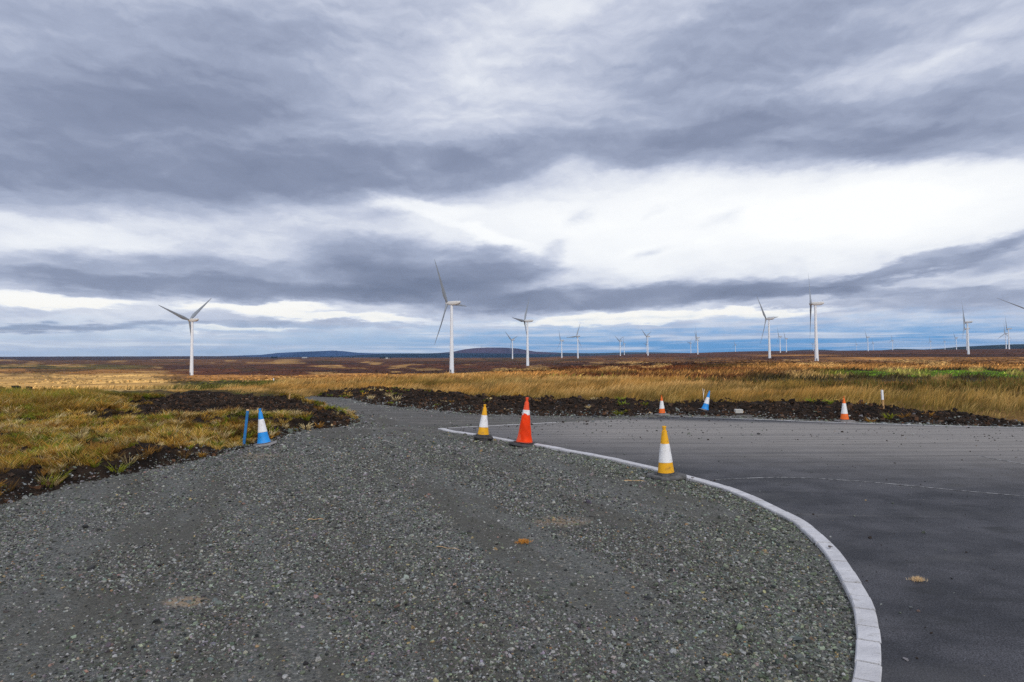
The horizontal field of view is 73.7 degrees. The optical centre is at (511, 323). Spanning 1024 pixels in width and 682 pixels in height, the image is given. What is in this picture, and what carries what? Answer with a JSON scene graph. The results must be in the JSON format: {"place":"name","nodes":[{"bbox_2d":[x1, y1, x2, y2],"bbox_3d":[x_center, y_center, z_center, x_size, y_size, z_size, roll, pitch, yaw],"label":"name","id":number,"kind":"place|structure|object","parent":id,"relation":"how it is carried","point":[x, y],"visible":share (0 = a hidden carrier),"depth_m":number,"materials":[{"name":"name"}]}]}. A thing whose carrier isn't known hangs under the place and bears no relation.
{"place":"outdoors","nodes":[
{"label":"outdoors","id":0,"kind":"place"},
{"bbox_2d":[236,351,409,356],"bbox_3d":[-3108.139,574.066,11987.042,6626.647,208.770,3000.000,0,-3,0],"label":"hills","id":1,"kind":"structure","parent":0,"point":[316,353],"depth_m":11439.32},
{"bbox_2d":[322,353,596,357],"bbox_3d":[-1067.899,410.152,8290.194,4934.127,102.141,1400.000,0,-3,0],"label":"hills","id":2,"kind":"structure","parent":0,"point":[456,355],"depth_m":8016.50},
{"bbox_2d":[444,347,556,353],"bbox_3d":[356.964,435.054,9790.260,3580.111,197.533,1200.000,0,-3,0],"label":"hills","id":3,"kind":"structure","parent":0,"point":[497,350],"depth_m":9587.79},
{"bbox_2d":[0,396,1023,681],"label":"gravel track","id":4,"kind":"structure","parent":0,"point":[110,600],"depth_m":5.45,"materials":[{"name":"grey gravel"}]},
{"bbox_2d":[254,408,276,446],"bbox_3d":[-4.887,2.019,13.344,0.479,0.725,0.479,-8,-3,0],"label":"traffic cone","id":5,"kind":"object","parent":4,"relation":"on","point":[263,440],"visible":0.98,"depth_m":13.27,"materials":[{"name":"plastic"}]},
{"bbox_2d":[473,404,492,440],"bbox_3d":[-0.577,2.024,14.016,0.393,0.736,0.393,4,-3,-6],"label":"traffic cone","id":6,"kind":"object","parent":4,"relation":"on","point":[483,433],"visible":0.97,"depth_m":13.93,"materials":[{"name":"plastic"}]},
{"bbox_2d":[515,538,530,543],"bbox_3d":[0.111,2.017,6.349,0.145,0.037,0.161,-2,-3,31],"label":"straw tuft","id":7,"kind":"object","parent":4,"relation":"on","point":[526,541],"visible":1,"depth_m":6.33,"materials":[{"name":"orange plant"}]},
{"bbox_2d":[646,426,686,480],"bbox_3d":[2.172,1.824,9.682,0.458,0.749,0.458,-1,-2,-28],"label":"traffic cone","id":8,"kind":"object","parent":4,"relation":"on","point":[665,472],"visible":0.99,"depth_m":9.60,"materials":[{"name":"plastic"}]},
{"bbox_2d":[834,396,855,422],"bbox_3d":[8.398,2.164,17.255,0.407,0.665,0.407,0,-3,-8],"label":"traffic cone","id":9,"kind":"object","parent":4,"relation":"on","point":[844,417],"visible":0.99,"depth_m":17.19,"materials":[{"name":"plastic"}]},
{"bbox_2d":[0,349,1023,393],"bbox_3d":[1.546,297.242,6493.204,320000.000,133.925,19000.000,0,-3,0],"label":"moorland","id":10,"kind":"structure","parent":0,"point":[160,364],"depth_m":1295.51,"materials":[{"name":"brown plant"}]},
{"bbox_2d":[159,299,210,374],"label":"wind turbine","id":11,"kind":"object","parent":10,"relation":"on","point":[191,320],"visible":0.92,"depth_m":801.22,"materials":[{"name":"paint"}]},
{"bbox_2d":[434,259,466,372],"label":"wind turbine","id":12,"kind":"object","parent":10,"relation":"on","point":[451,304],"visible":0.97,"depth_m":631.65,"materials":[{"name":"paint"}]},
{"bbox_2d":[506,333,516,358],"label":"wind turbine","id":13,"kind":"object","parent":10,"relation":"on","point":[512,344],"visible":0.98,"depth_m":2314.59,"materials":[{"name":"paint"}]},
{"bbox_2d":[0,351,1023,386],"bbox_3d":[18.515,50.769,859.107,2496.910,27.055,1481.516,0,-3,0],"label":"heather","id":14,"kind":"object","parent":10,"relation":"on","point":[758,361],"visible":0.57,"depth_m":402.15,"materials":[{"name":"brown plant"}]},
{"bbox_2d":[2,361,1023,390],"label":"moor grass","id":15,"kind":"structure","parent":10,"relation":"on","point":[830,369],"depth_m":59.35,"materials":[{"name":"brown plant"}]},
{"bbox_2d":[512,300,532,365],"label":"wind turbine","id":16,"kind":"object","parent":10,"relation":"on","point":[527,344],"visible":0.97,"depth_m":988.53,"materials":[{"name":"paint"}]},
{"bbox_2d":[566,325,581,357],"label":"wind turbine","id":17,"kind":"object","parent":10,"relation":"on","point":[577,342],"visible":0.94,"depth_m":2008.87,"materials":[{"name":"paint"}]},
{"bbox_2d":[641,329,649,355],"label":"wind turbine","id":18,"kind":"object","parent":10,"relation":"on","point":[647,336],"visible":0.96,"depth_m":2315.17,"materials":[{"name":"paint"}]},
{"bbox_2d":[757,297,776,357],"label":"wind turbine","id":19,"kind":"object","parent":10,"relation":"on","point":[769,346],"visible":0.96,"depth_m":1113.04,"materials":[{"name":"paint"}]},
{"bbox_2d":[808,276,823,360],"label":"wind turbine","id":20,"kind":"object","parent":10,"relation":"on","point":[811,303],"visible":0.96,"depth_m":766.20,"materials":[{"name":"paint"}]},
{"bbox_2d":[659,375,1023,391],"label":"rushes","id":21,"kind":"object","parent":10,"relation":"on","point":[1010,383],"visible":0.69,"depth_m":31.14,"materials":[{"name":"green plant"}]},
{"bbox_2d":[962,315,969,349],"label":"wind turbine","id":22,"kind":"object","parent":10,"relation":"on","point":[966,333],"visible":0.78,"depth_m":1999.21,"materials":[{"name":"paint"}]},
{"bbox_2d":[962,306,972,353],"bbox_3d":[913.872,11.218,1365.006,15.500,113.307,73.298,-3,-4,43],"label":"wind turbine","id":23,"kind":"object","parent":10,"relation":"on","point":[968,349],"visible":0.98,"depth_m":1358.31,"materials":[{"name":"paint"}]},
{"bbox_2d":[1004,318,1011,348],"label":"wind turbine","id":24,"kind":"object","parent":10,"relation":"on","point":[1008,336],"visible":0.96,"depth_m":2182.26,"materials":[{"name":"paint"}]},
{"bbox_2d":[0,386,1023,503],"bbox_3d":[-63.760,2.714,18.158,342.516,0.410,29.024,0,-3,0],"label":"peat ground","id":25,"kind":"structure","parent":0,"point":[21,473],"depth_m":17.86,"materials":[{"name":"soil"}]},
{"bbox_2d":[0,385,54,391],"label":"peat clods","id":26,"kind":"object","parent":25,"relation":"on","point":[17,386],"visible":0.1,"depth_m":26.65,"materials":[{"name":"brown soil"}]},
{"bbox_2d":[0,384,359,493],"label":"verge grass","id":27,"kind":"structure","parent":25,"relation":"on","point":[56,480],"depth_m":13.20,"materials":[{"name":"plant"}]},
{"bbox_2d":[243,409,248,443],"bbox_3d":[-5.171,2.113,13.231,0.048,0.905,0.038,6,-4,-12],"label":"marker post","id":28,"kind":"object","parent":25,"relation":"on","point":[245,426],"visible":0.78,"depth_m":13.22,"materials":[{"name":"blue paint"}]},
{"bbox_2d":[0,391,1023,509],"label":"rubble","id":29,"kind":"object","parent":25,"relation":"on","point":[290,431],"visible":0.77,"depth_m":17.93,"materials":[{"name":"stone"}]},
{"bbox_2d":[317,386,933,421],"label":"torn turf","id":30,"kind":"structure","parent":25,"relation":"on","point":[769,400],"depth_m":22.33,"materials":[{"name":"brown soil"}]},
{"bbox_2d":[654,395,669,415],"bbox_3d":[4.271,2.324,19.463,0.359,0.587,0.359,-1,-2,-20],"label":"traffic cone","id":31,"kind":"object","parent":25,"relation":"on","point":[661,411],"visible":1,"depth_m":19.40,"materials":[{"name":"plastic"}]},
{"bbox_2d":[698,391,709,409],"bbox_3d":[5.832,2.307,20.413,0.384,0.619,0.384,16,-5,1],"label":"traffic cone","id":32,"kind":"object","parent":25,"relation":"on","point":[705,406],"visible":0.88,"depth_m":20.35,"materials":[{"name":"plastic"}]},
{"bbox_2d":[734,409,743,412],"bbox_3d":[6.453,2.484,19.370,0.272,0.114,0.112,2,1,-6],"label":"concrete block","id":33,"kind":"object","parent":25,"relation":"on","point":[738,411],"depth_m":19.32,"materials":[{"name":"white concrete"}]},
{"bbox_2d":[881,390,884,408],"bbox_3d":[10.229,2.246,18.819,0.053,0.840,0.042,-3,-2,-12],"label":"marker stake","id":34,"kind":"object","parent":25,"relation":"on","point":[882,397],"visible":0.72,"depth_m":18.81,"materials":[{"name":"white paint"}]},
{"bbox_2d":[0,0,1023,356],"label":"sky","id":35,"kind":"structure","parent":0,"point":[303,169],"materials":[{"name":"grey"}]},
{"bbox_2d":[151,371,1023,419],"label":"tall dry grass","id":36,"kind":"structure","parent":0,"point":[615,386],"depth_m":26.91,"materials":[{"name":"brown plant"}]},
{"bbox_2d":[557,350,836,354],"bbox_3d":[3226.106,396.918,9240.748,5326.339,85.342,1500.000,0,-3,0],"label":"hills","id":37,"kind":"structure","parent":0,"point":[650,352],"depth_m":9014.68,"materials":[{"name":"blue"}]},
{"bbox_2d":[445,416,1023,681],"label":"road","id":38,"kind":"structure","parent":0,"point":[970,615],"depth_m":7.99,"materials":[{"name":"grey asphalt"}]},
{"bbox_2d":[453,422,554,427],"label":"kerb","id":39,"kind":"structure","parent":38,"relation":"on","point":[497,425],"depth_m":16.74,"materials":[{"name":"concrete"}]},
{"bbox_2d":[509,397,535,446],"bbox_3d":[0.264,1.903,13.297,0.594,0.937,0.594,4,-3,0],"label":"traffic cone","id":40,"kind":"object","parent":38,"relation":"on","point":[524,438],"visible":0.98,"depth_m":13.20,"materials":[{"name":"plastic"}]},
{"bbox_2d":[438,428,881,681],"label":"kerb","id":41,"kind":"structure","parent":38,"relation":"on","point":[868,667],"depth_m":5.15,"materials":[{"name":"concrete"}]},
{"bbox_2d":[447,416,1022,660],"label":"grit","id":42,"kind":"object","parent":38,"relation":"on","point":[870,537],"visible":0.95,"depth_m":14.61,"materials":[{"name":"stone"}]},
{"bbox_2d":[678,416,1022,427],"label":"kerb","id":43,"kind":"structure","parent":38,"relation":"on","point":[866,423],"depth_m":16.74,"materials":[{"name":"concrete"}]},
{"bbox_2d":[716,477,1020,495],"bbox_3d":[4.824,2.112,8.914,4.184,0.001,0.593,-1,-3,21],"label":"road marking","id":44,"kind":"object","parent":38,"relation":"on","point":[861,481],"visible":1,"depth_m":9.20,"materials":[{"name":"white paint"}]},
{"bbox_2d":[906,576,925,581],"bbox_3d":[3.078,1.937,5.191,0.132,0.029,0.091,0,-3,-16],"label":"straw tuft","id":45,"kind":"object","parent":38,"relation":"on","point":[917,579],"visible":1,"depth_m":5.18,"materials":[{"name":"beige plant"}]},
{"bbox_2d":[890,344,1023,349],"bbox_3d":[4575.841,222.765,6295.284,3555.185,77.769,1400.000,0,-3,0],"label":"wooded hill","id":46,"kind":"structure","parent":0,"point":[1016,346],"depth_m":6007.60,"materials":[{"name":"plant"}]}
]}

